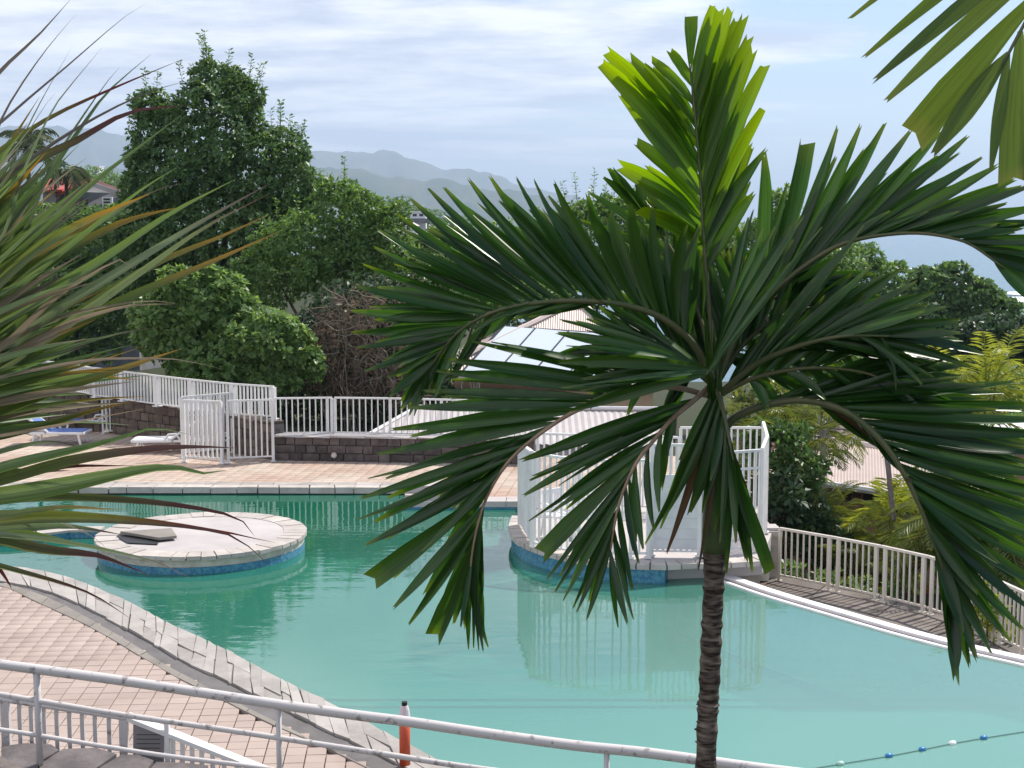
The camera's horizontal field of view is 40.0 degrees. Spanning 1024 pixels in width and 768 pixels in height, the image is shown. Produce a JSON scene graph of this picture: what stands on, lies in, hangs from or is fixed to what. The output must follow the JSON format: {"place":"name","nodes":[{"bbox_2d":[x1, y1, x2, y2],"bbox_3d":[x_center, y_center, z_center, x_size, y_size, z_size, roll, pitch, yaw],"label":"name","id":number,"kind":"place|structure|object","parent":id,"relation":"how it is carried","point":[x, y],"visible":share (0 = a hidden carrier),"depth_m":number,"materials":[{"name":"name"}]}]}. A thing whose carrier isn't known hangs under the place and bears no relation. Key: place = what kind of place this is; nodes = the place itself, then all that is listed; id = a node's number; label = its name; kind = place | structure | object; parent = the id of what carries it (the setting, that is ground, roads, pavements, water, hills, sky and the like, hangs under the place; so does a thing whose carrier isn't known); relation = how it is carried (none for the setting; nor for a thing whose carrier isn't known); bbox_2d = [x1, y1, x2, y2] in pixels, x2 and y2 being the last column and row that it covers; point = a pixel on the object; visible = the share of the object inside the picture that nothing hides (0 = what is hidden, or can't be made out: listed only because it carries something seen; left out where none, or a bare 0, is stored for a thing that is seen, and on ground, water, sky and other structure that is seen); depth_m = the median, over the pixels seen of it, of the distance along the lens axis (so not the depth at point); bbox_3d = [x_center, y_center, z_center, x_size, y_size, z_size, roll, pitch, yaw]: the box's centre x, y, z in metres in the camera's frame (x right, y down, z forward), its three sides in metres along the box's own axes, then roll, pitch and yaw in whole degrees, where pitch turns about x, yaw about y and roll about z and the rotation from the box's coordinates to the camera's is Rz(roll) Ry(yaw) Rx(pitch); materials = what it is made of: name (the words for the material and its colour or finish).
{"place":"outdoors","nodes":[
{"label":"outdoors","id":0,"kind":"place"},
{"bbox_2d":[92,166,103,173],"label":"hill villa","id":1,"kind":"object","parent":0,"point":[102,167],"visible":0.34,"depth_m":514.62,"materials":[{"name":"white"}]},
{"bbox_2d":[0,583,365,767],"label":"paving","id":2,"kind":"structure","parent":0,"point":[33,632],"depth_m":18.25,"materials":[{"name":"tile"},{"name":"grout"}]},
{"bbox_2d":[0,697,265,767],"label":"stair fence","id":3,"kind":"object","parent":2,"relation":"on","point":[153,737],"visible":0.74,"depth_m":15.50,"materials":[{"name":"metal"}]},
{"bbox_2d":[0,125,744,224],"bbox_3d":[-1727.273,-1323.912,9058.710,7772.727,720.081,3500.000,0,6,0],"label":"mountain","id":4,"kind":"structure","parent":0,"point":[101,148],"depth_m":9118.85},
{"bbox_2d":[21,166,755,242],"bbox_3d":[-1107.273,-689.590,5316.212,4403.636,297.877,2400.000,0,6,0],"label":"coastal hills","id":5,"kind":"structure","parent":0,"point":[417,191],"depth_m":5286.83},
{"bbox_2d":[0,429,779,558],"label":"paving","id":6,"kind":"structure","parent":0,"point":[251,476],"depth_m":34.34,"materials":[{"name":"tile"}]},
{"bbox_2d":[5,403,36,423],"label":"stone wall","id":7,"kind":"structure","parent":6,"relation":"on","point":[23,420],"depth_m":41.76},
{"bbox_2d":[29,418,91,444],"bbox_3d":[-12.630,1.247,39.232,1.656,0.805,0.720,0,6,2],"label":"sun lounger","id":8,"kind":"object","parent":6,"relation":"on","point":[78,432],"visible":0.72,"depth_m":38.99,"materials":[{"name":"blue plastic"}]},
{"bbox_2d":[37,391,105,431],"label":"stone wall","id":9,"kind":"structure","parent":6,"relation":"on","point":[95,427],"depth_m":41.47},
{"bbox_2d":[36,361,93,395],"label":"metal fence","id":10,"kind":"object","parent":9,"relation":"on","point":[88,391],"visible":0.16,"depth_m":41.26,"materials":[{"name":"metal"}]},
{"bbox_2d":[66,413,107,427],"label":"sun lounger","id":11,"kind":"object","parent":6,"relation":"on","point":[94,420],"visible":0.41,"depth_m":41.29,"materials":[{"name":"blue plastic"}]},
{"bbox_2d":[107,395,179,442],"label":"stone wall","id":12,"kind":"structure","parent":6,"relation":"on","point":[161,417],"depth_m":40.12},
{"bbox_2d":[101,399,114,433],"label":"side gate","id":13,"kind":"structure","parent":12,"relation":"attached to","point":[103,430],"depth_m":40.97,"materials":[{"name":"metal"}]},
{"bbox_2d":[131,421,194,445],"bbox_3d":[-9.320,1.412,37.768,1.656,0.805,0.720,0,6,-4],"label":"sun lounger","id":14,"kind":"object","parent":6,"relation":"on","point":[137,440],"visible":0.59,"depth_m":37.46,"materials":[{"name":"white plastic"}]},
{"bbox_2d":[181,399,225,464],"bbox_3d":[-7.875,1.211,35.845,1.185,1.623,0.133,2,7,16],"label":"gate leaf","id":15,"kind":"object","parent":6,"relation":"on","point":[185,456],"visible":1,"depth_m":35.82,"materials":[{"name":"white paint"}]},
{"bbox_2d":[179,392,233,458],"bbox_3d":[-8.011,1.075,37.050,1.589,1.623,0.133,-5,8,-40],"label":"gate leaf","id":16,"kind":"object","parent":6,"relation":"on","point":[204,398],"visible":0.65,"depth_m":36.99,"materials":[{"name":"white paint"}]},
{"bbox_2d":[190,432,229,442],"bbox_3d":[-8.009,1.394,37.927,1.656,0.805,0.720,0,6,-4],"label":"sun lounger","id":17,"kind":"object","parent":6,"relation":"on","point":[208,435],"visible":0.15,"depth_m":37.61,"materials":[{"name":"white plastic"}]},
{"bbox_2d":[177,408,283,459],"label":"stone wall","id":18,"kind":"structure","parent":6,"relation":"on","point":[278,426],"depth_m":36.98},
{"bbox_2d":[91,367,279,418],"bbox_3d":[-9.192,0.228,38.831,7.301,0.979,0.318,4,8,34],"label":"metal fence","id":19,"kind":"object","parent":18,"relation":"on","point":[191,386],"visible":0.77,"depth_m":38.84,"materials":[{"name":"metal"}]},
{"bbox_2d":[226,399,275,463],"bbox_3d":[-6.680,1.200,35.942,1.264,1.623,0.133,-2,7,-15],"label":"gate leaf","id":20,"kind":"object","parent":6,"relation":"on","point":[272,430],"visible":1,"depth_m":35.92,"materials":[{"name":"white paint"}]},
{"bbox_2d":[274,433,535,464],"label":"stone wall","id":21,"kind":"structure","parent":6,"relation":"on","point":[351,447],"depth_m":36.19,"materials":[{"name":"stone"}]},
{"bbox_2d":[273,397,333,433],"bbox_3d":[-5.427,0.851,36.626,1.617,1.040,0.133,0,6,0],"label":"metal fence","id":22,"kind":"object","parent":21,"relation":"on","point":[327,412],"visible":0.78,"depth_m":36.59,"materials":[{"name":"metal"}]},
{"bbox_2d":[333,397,532,435],"bbox_3d":[-2.051,0.891,36.521,5.246,1.095,0.222,0,6,3],"label":"metal fence","id":23,"kind":"object","parent":21,"relation":"on","point":[390,412],"visible":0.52,"depth_m":36.58,"materials":[{"name":"metal"}]},
{"bbox_2d":[405,479,442,500],"bbox_3d":[-1.755,2.367,31.514,1.210,0.284,1.100,0,6,0],"label":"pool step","id":24,"kind":"object","parent":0,"point":[409,493],"visible":0.16,"depth_m":31.21,"materials":[{"name":"concrete"}]},
{"bbox_2d":[0,494,1023,767],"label":"pool water","id":25,"kind":"structure","parent":0,"point":[320,616],"depth_m":20.28,"materials":[{"name":"liquid"}]},
{"bbox_2d":[815,731,1023,767],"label":"float rope","id":26,"kind":"object","parent":25,"relation":"on","point":[922,748],"visible":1,"depth_m":16.70,"materials":[{"name":"teal"}]},
{"bbox_2d":[0,0,1023,223],"label":"sky","id":27,"kind":"structure","parent":0,"point":[508,89],"materials":[{"name":"white"}]},
{"bbox_2d":[37,223,1023,636],"bbox_3d":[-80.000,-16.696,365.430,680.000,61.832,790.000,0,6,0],"label":"ground","id":28,"kind":"structure","parent":0,"point":[689,415],"depth_m":88.93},
{"bbox_2d":[0,128,60,187],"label":"coconut palm","id":29,"kind":"object","parent":28,"relation":"on","point":[33,137],"visible":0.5,"depth_m":73.75,"materials":[{"name":"green plant"}]},
{"bbox_2d":[34,161,91,293],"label":"coconut palm","id":30,"kind":"object","parent":28,"relation":"on","point":[79,176],"visible":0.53,"depth_m":76.56,"materials":[{"name":"green plant"}]},
{"bbox_2d":[25,201,138,360],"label":"garden tree","id":31,"kind":"object","parent":28,"relation":"on","point":[43,206],"visible":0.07,"depth_m":78.96,"materials":[{"name":"green plant"}]},
{"bbox_2d":[37,164,139,191],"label":"hillside wood","id":32,"kind":"object","parent":28,"relation":"on","point":[111,180],"visible":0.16,"depth_m":365.01,"materials":[{"name":"green plant"}]},
{"bbox_2d":[27,200,177,369],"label":"understorey tree","id":33,"kind":"object","parent":28,"relation":"on","point":[103,325],"visible":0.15,"depth_m":70.68,"materials":[{"name":"green plant"}]},
{"bbox_2d":[43,179,162,370],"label":"red roof house","id":34,"kind":"structure","parent":28,"relation":"on","point":[102,193],"depth_m":83.52,"materials":[{"name":"red"}]},
{"bbox_2d":[102,197,112,207],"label":"window frame","id":35,"kind":"structure","parent":34,"relation":"in","point":[111,198],"depth_m":82.86,"materials":[{"name":"white"}]},
{"bbox_2d":[0,743,207,767],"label":"stone wall","id":36,"kind":"structure","parent":28,"relation":"on","point":[22,755],"depth_m":15.15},
{"bbox_2d":[0,659,798,767],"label":"ramp railing","id":37,"kind":"object","parent":36,"relation":"on","point":[607,750],"visible":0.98,"depth_m":14.63,"materials":[{"name":"metal"}]},
{"bbox_2d":[0,0,277,616],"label":"sword leaf plant","id":38,"kind":"object","parent":28,"relation":"on","point":[33,251],"visible":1,"depth_m":4.35,"materials":[{"name":"green leaf"}]},
{"bbox_2d":[103,29,324,329],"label":"leafy tree","id":39,"kind":"object","parent":28,"relation":"on","point":[229,161],"visible":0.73,"depth_m":61.98,"materials":[{"name":"green plant"}]},
{"bbox_2d":[0,566,449,767],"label":"pool coping","id":40,"kind":"object","parent":28,"relation":"on","point":[189,658],"visible":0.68,"depth_m":19.62,"materials":[{"name":"stone"}]},
{"bbox_2d":[399,701,409,766],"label":"orange pole","id":41,"kind":"object","parent":40,"relation":"on","point":[404,740],"visible":0.8,"depth_m":15.79,"materials":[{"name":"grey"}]},
{"bbox_2d":[123,263,327,407],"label":"bright shrub","id":42,"kind":"object","parent":28,"relation":"on","point":[232,349],"visible":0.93,"depth_m":40.84,"materials":[{"name":"green plant"}]},
{"bbox_2d":[228,156,430,392],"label":"round tree","id":43,"kind":"object","parent":28,"relation":"on","point":[299,273],"visible":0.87,"depth_m":55.70,"materials":[{"name":"green plant"}]},
{"bbox_2d":[199,270,469,431],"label":"vine thicket","id":44,"kind":"object","parent":28,"relation":"on","point":[355,379],"visible":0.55,"depth_m":43.74,"materials":[{"name":"brown plant"}]},
{"bbox_2d":[400,222,419,236],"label":"hill villa","id":45,"kind":"object","parent":28,"relation":"on","point":[413,231],"visible":0.12,"depth_m":298.27,"materials":[{"name":"white"}]},
{"bbox_2d":[403,211,429,230],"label":"hill villa","id":46,"kind":"object","parent":28,"relation":"on","point":[421,219],"visible":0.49,"depth_m":416.95,"materials":[{"name":"white"}]},
{"bbox_2d":[386,195,474,229],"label":"headland wood","id":47,"kind":"object","parent":28,"relation":"on","point":[435,214],"visible":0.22,"depth_m":432.33,"materials":[{"name":"green plant"}]},
{"bbox_2d":[389,221,538,346],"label":"hedge tree","id":48,"kind":"object","parent":28,"relation":"on","point":[421,246],"visible":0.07,"depth_m":58.86,"materials":[{"name":"green plant"}]},
{"bbox_2d":[391,275,578,352],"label":"bushy tree","id":49,"kind":"object","parent":28,"relation":"on","point":[474,326],"visible":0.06,"depth_m":54.41,"materials":[{"name":"green plant"}]},
{"bbox_2d":[370,406,662,456],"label":"white shed","id":50,"kind":"structure","parent":28,"relation":"on","point":[583,420],"depth_m":40.08,"materials":[{"name":"paint"}]},
{"bbox_2d":[442,306,665,410],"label":"cream house","id":51,"kind":"structure","parent":28,"relation":"on","point":[553,321],"depth_m":48.40,"materials":[{"name":"beige"}]},
{"bbox_2d":[463,325,601,374],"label":"solar array","id":52,"kind":"object","parent":51,"relation":"on","point":[544,338],"visible":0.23,"depth_m":47.51,"materials":[{"name":"glass"}]},
{"bbox_2d":[507,167,648,312],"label":"feathery tree","id":53,"kind":"object","parent":28,"relation":"on","point":[602,211],"visible":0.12,"depth_m":60.87,"materials":[{"name":"green plant"}]},
{"bbox_2d":[621,194,736,442],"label":"bushy tree","id":54,"kind":"object","parent":28,"relation":"on","point":[670,236],"visible":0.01,"depth_m":64.63,"materials":[{"name":"green plant"}]},
{"bbox_2d":[352,5,1023,767],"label":"palm tree","id":55,"kind":"object","parent":28,"relation":"on","point":[908,393],"visible":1,"depth_m":8.25,"materials":[{"name":"plant"}]},
{"bbox_2d":[725,379,820,452],"bbox_3d":[7.525,2.482,40.517,3.150,5.394,1.633,0,6,0],"label":"garden shrub","id":56,"kind":"object","parent":28,"relation":"on","point":[738,397],"visible":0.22,"depth_m":39.94,"materials":[{"name":"green plant"}]},
{"bbox_2d":[723,384,844,570],"bbox_3d":[5.911,3.086,31.682,3.720,6.374,3.308,0,6,0],"label":"areca palm","id":57,"kind":"object","parent":28,"relation":"on","point":[774,412],"visible":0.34,"depth_m":31.03,"materials":[{"name":"green plant"}]},
{"bbox_2d":[739,415,833,570],"bbox_3d":[5.980,3.453,31.034,2.169,5.600,1.314,0,6,0],"label":"garden shrub","id":58,"kind":"object","parent":28,"relation":"on","point":[780,435],"visible":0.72,"depth_m":30.55,"materials":[{"name":"green plant"}]},
{"bbox_2d":[723,183,869,321],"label":"bushy tree","id":59,"kind":"object","parent":28,"relation":"on","point":[852,250],"visible":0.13,"depth_m":62.93,"materials":[{"name":"green plant"}]},
{"bbox_2d":[750,463,861,580],"bbox_3d":[6.310,3.990,30.522,2.654,4.639,1.503,0,6,0],"label":"garden shrub","id":60,"kind":"object","parent":28,"relation":"on","point":[793,508],"visible":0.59,"depth_m":30.15,"materials":[{"name":"green plant"}]},
{"bbox_2d":[771,404,868,578],"bbox_3d":[7.404,3.035,34.429,2.441,5.860,2.775,0,6,0],"label":"areca palm","id":61,"kind":"object","parent":28,"relation":"on","point":[834,433],"visible":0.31,"depth_m":33.78,"materials":[{"name":"green plant"}]},
{"bbox_2d":[817,414,831,575],"bbox_3d":[7.387,3.233,33.576,0.377,5.252,0.040,0,6,0],"label":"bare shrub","id":62,"kind":"object","parent":28,"relation":"on","point":[821,435],"visible":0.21,"depth_m":33.36,"materials":[{"name":"brown plant"}]},
{"bbox_2d":[751,409,897,469],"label":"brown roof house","id":63,"kind":"structure","parent":28,"relation":"on","point":[841,427],"depth_m":48.11,"materials":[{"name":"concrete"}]},
{"bbox_2d":[741,241,909,360],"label":"slope tree","id":64,"kind":"object","parent":28,"relation":"on","point":[868,251],"visible":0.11,"depth_m":93.77,"materials":[{"name":"green plant"}]},
{"bbox_2d":[775,480,877,579],"bbox_3d":[7.210,4.131,32.674,2.714,4.075,2.871,0,6,0],"label":"areca palm","id":65,"kind":"object","parent":28,"relation":"on","point":[840,512],"visible":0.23,"depth_m":32.28,"materials":[{"name":"green plant"}]},
{"bbox_2d":[777,559,918,605],"bbox_3d":[6.563,5.013,28.307,3.187,3.113,0.704,0,6,0],"label":"garden shrub","id":66,"kind":"object","parent":28,"relation":"on","point":[833,574],"visible":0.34,"depth_m":28.13,"materials":[{"name":"green plant"}]},
{"bbox_2d":[788,535,914,595],"bbox_3d":[7.380,4.845,30.212,2.821,3.213,2.547,0,6,0],"label":"shrub","id":67,"kind":"object","parent":28,"relation":"on","point":[853,564],"visible":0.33,"depth_m":29.96,"materials":[{"name":"green plant"}]},
{"bbox_2d":[769,435,939,593],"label":"tan house","id":68,"kind":"structure","parent":28,"relation":"on","point":[872,466],"depth_m":37.27,"materials":[{"name":"beige"}]},
{"bbox_2d":[845,491,850,502],"bbox_3d":[8.855,2.969,37.106,0.160,0.340,0.050,2,7,14],"label":"window pane","id":69,"kind":"structure","parent":68,"relation":"in","point":[849,495],"depth_m":37.08,"materials":[{"name":"black"}]},
{"bbox_2d":[863,494,873,505],"bbox_3d":[9.358,3.041,36.963,0.280,0.320,0.050,2,7,14],"label":"window pane","id":70,"kind":"structure","parent":68,"relation":"in","point":[866,497],"depth_m":36.93,"materials":[{"name":"black"}]},
{"bbox_2d":[832,426,898,601],"bbox_3d":[8.159,3.629,30.800,2.306,5.292,2.360,0,6,0],"label":"thin palm","id":71,"kind":"object","parent":28,"relation":"on","point":[890,486],"visible":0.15,"depth_m":30.46,"materials":[{"name":"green plant"}]},
{"bbox_2d":[841,474,928,594],"bbox_3d":[8.364,4.151,30.983,2.539,4.416,2.572,0,6,0],"label":"areca palm","id":72,"kind":"object","parent":28,"relation":"on","point":[882,502],"visible":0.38,"depth_m":30.73,"materials":[{"name":"green plant"}]},
{"bbox_2d":[772,355,1023,414],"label":"garden shrub","id":73,"kind":"object","parent":28,"relation":"on","point":[854,357],"visible":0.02,"depth_m":59.72,"materials":[{"name":"green plant"}]},
{"bbox_2d":[888,501,981,590],"bbox_3d":[9.036,4.255,28.630,2.967,4.735,2.763,0,6,0],"label":"areca palm","id":74,"kind":"object","parent":28,"relation":"on","point":[912,567],"visible":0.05,"depth_m":28.52,"materials":[{"name":"green plant"}]},
{"bbox_2d":[847,0,1023,186],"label":"palm tree","id":75,"kind":"object","parent":28,"relation":"on","point":[952,101],"visible":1,"depth_m":5.49,"materials":[{"name":"plant"}]},
{"bbox_2d":[876,345,997,419],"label":"areca palm","id":76,"kind":"object","parent":28,"relation":"on","point":[956,357],"depth_m":43.19,"materials":[{"name":"green plant"}]},
{"bbox_2d":[877,295,1023,375],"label":"slope tree","id":77,"kind":"object","parent":28,"relation":"on","point":[1000,326],"visible":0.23,"depth_m":76.76,"materials":[{"name":"green plant"}]},
{"bbox_2d":[878,473,1023,622],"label":"areca palm","id":78,"kind":"object","parent":28,"relation":"on","point":[919,533],"visible":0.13,"depth_m":26.27,"materials":[{"name":"green plant"}]},
{"bbox_2d":[882,412,1023,519],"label":"areca palm","id":79,"kind":"object","parent":28,"relation":"on","point":[1012,414],"visible":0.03,"depth_m":33.18,"materials":[{"name":"green plant"}]},
{"bbox_2d":[887,259,1023,353],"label":"slope tree","id":80,"kind":"object","parent":28,"relation":"on","point":[968,292],"visible":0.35,"depth_m":88.65,"materials":[{"name":"green plant"}]},
{"bbox_2d":[927,499,1023,632],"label":"garden shrub","id":81,"kind":"object","parent":28,"relation":"on","point":[983,541],"visible":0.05,"depth_m":26.20,"materials":[{"name":"green plant"}]},
{"bbox_2d":[949,325,1023,428],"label":"areca palm","id":82,"kind":"object","parent":28,"relation":"on","point":[973,376],"visible":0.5,"depth_m":41.59,"materials":[{"name":"green plant"}]},
{"bbox_2d":[970,581,1019,643],"bbox_3d":[7.805,5.092,23.280,1.316,4.089,0.783,0,6,0],"label":"garden shrub","id":83,"kind":"object","parent":28,"relation":"on","point":[989,627],"visible":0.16,"depth_m":23.06,"materials":[{"name":"green plant"}]},
{"bbox_2d":[981,423,1023,480],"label":"white roof house","id":84,"kind":"structure","parent":28,"relation":"on","point":[1019,456],"depth_m":55.92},
{"bbox_2d":[218,227,1023,381],"bbox_3d":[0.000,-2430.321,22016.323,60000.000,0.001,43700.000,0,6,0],"label":"sea","id":85,"kind":"structure","parent":0,"point":[914,251],"depth_m":2482.81,"materials":[{"name":"blue liquid"}]},
{"bbox_2d":[910,268,1023,301],"bbox_3d":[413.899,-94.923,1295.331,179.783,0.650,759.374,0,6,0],"label":"surf","id":86,"kind":"structure","parent":85,"relation":"on","point":[1021,299],"depth_m":1032.71,"materials":[{"name":"white liquid"}]},
{"bbox_2d":[760,577,1018,653],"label":"terrace","id":87,"kind":"structure","parent":0,"point":[900,614],"depth_m":25.21,"materials":[{"name":"tile"}]},
{"bbox_2d":[737,571,768,583],"bbox_3d":[4.150,3.458,26.278,1.500,0.840,1.550,0,6,0],"label":"platform support","id":88,"kind":"object","parent":87,"relation":"on","point":[757,579],"visible":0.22,"depth_m":25.56,"materials":[{"name":"concrete"}]},
{"bbox_2d":[767,524,782,577],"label":"gate pillar","id":89,"kind":"structure","parent":87,"relation":"on","point":[773,529],"depth_m":27.24,"materials":[{"name":"beige stone"}]},
{"bbox_2d":[724,574,1023,666],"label":"overflow edge","id":90,"kind":"object","parent":87,"relation":"on","point":[863,620],"visible":0.23,"depth_m":22.09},
{"bbox_2d":[775,527,1023,655],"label":"metal fence","id":91,"kind":"object","parent":87,"relation":"on","point":[998,635],"visible":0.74,"depth_m":25.48,"materials":[{"name":"metal"}]},
{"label":"pool floor","id":92,"kind":"structure","parent":0,"visible":0},
{"bbox_2d":[30,526,104,541],"bbox_3d":[-9.439,3.651,27.911,2.714,1.450,0.483,-3,7,-22],"label":"pool divider","id":93,"kind":"object","parent":92,"relation":"on","point":[67,533],"visible":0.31,"depth_m":28.05,"materials":[{"name":"white tile"}]},
{"bbox_2d":[94,512,306,574],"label":"pool island","id":94,"kind":"structure","parent":92,"relation":"on","point":[190,552],"depth_m":26.08,"materials":[{"name":"stone"}]},
{"bbox_2d":[116,528,176,544],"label":"stacked loose slabs","id":95,"kind":"object","parent":94,"relation":"on","point":[152,536],"visible":1,"depth_m":26.48,"materials":[{"name":"concrete"}]},
{"bbox_2d":[509,491,771,583],"bbox_3d":[2.567,3.607,28.041,5.266,1.750,7.080,0,6,0],"label":"pool peninsula","id":96,"kind":"object","parent":92,"relation":"on","point":[660,567],"visible":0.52,"depth_m":25.15,"materials":[{"name":"concrete"}]},
{"bbox_2d":[518,446,533,545],"bbox_3d":[0.246,1.997,26.709,0.080,1.788,1.949,-1,6,-7],"label":"privacy panel","id":97,"kind":"object","parent":96,"relation":"on","point":[524,486],"visible":0.7,"depth_m":26.69,"materials":[{"name":"white paint"}]},
{"bbox_2d":[541,487,575,535],"bbox_3d":[0.870,2.449,26.650,0.498,0.887,0.492,-4,8,-34],"label":"plastic chair","id":98,"kind":"object","parent":96,"relation":"on","point":[555,515],"visible":0.39,"depth_m":26.71,"materials":[{"name":"white"}]},
{"bbox_2d":[570,489,598,536],"bbox_3d":[1.403,2.436,26.761,0.498,0.887,0.492,2,7,17],"label":"plastic chair","id":99,"kind":"object","parent":96,"relation":"on","point":[590,514],"visible":0.07,"depth_m":26.74,"materials":[{"name":"white"}]},
{"bbox_2d":[529,451,651,559],"bbox_3d":[1.341,2.173,25.126,2.333,1.773,0.472,3,7,23],"label":"metal fence","id":100,"kind":"object","parent":96,"relation":"on","point":[533,531],"visible":0.38,"depth_m":25.26,"materials":[{"name":"metal"}]},
{"bbox_2d":[536,433,680,506],"bbox_3d":[1.981,1.821,29.145,3.050,1.573,0.139,1,7,10],"label":"metal fence","id":101,"kind":"object","parent":96,"relation":"on","point":[571,434],"visible":0.12,"depth_m":29.20,"materials":[{"name":"metal"}]},
{"bbox_2d":[650,443,702,556],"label":"boarded gate","id":102,"kind":"structure","parent":96,"relation":"on","point":[687,538],"depth_m":25.02,"materials":[{"name":"white paint"}]},
{"bbox_2d":[679,426,761,508],"bbox_3d":[4.291,1.752,28.860,1.799,1.773,0.114,0,6,0],"label":"metal fence","id":103,"kind":"object","parent":96,"relation":"on","point":[731,428],"visible":0.2,"depth_m":28.77,"materials":[{"name":"metal"}]},
{"bbox_2d":[701,449,761,554],"bbox_3d":[3.940,2.118,25.212,1.287,1.863,0.117,-3,7,-22],"label":"metal fence","id":104,"kind":"object","parent":96,"relation":"on","point":[749,468],"visible":0.34,"depth_m":25.29,"materials":[{"name":"metal"}]},
{"bbox_2d":[760,421,768,534],"bbox_3d":[4.859,1.891,27.136,0.222,1.883,3.638,1,7,10],"label":"metal fence","id":105,"kind":"object","parent":96,"relation":"on","point":[764,476],"visible":0.88,"depth_m":26.26,"materials":[{"name":"metal"}]}
]}

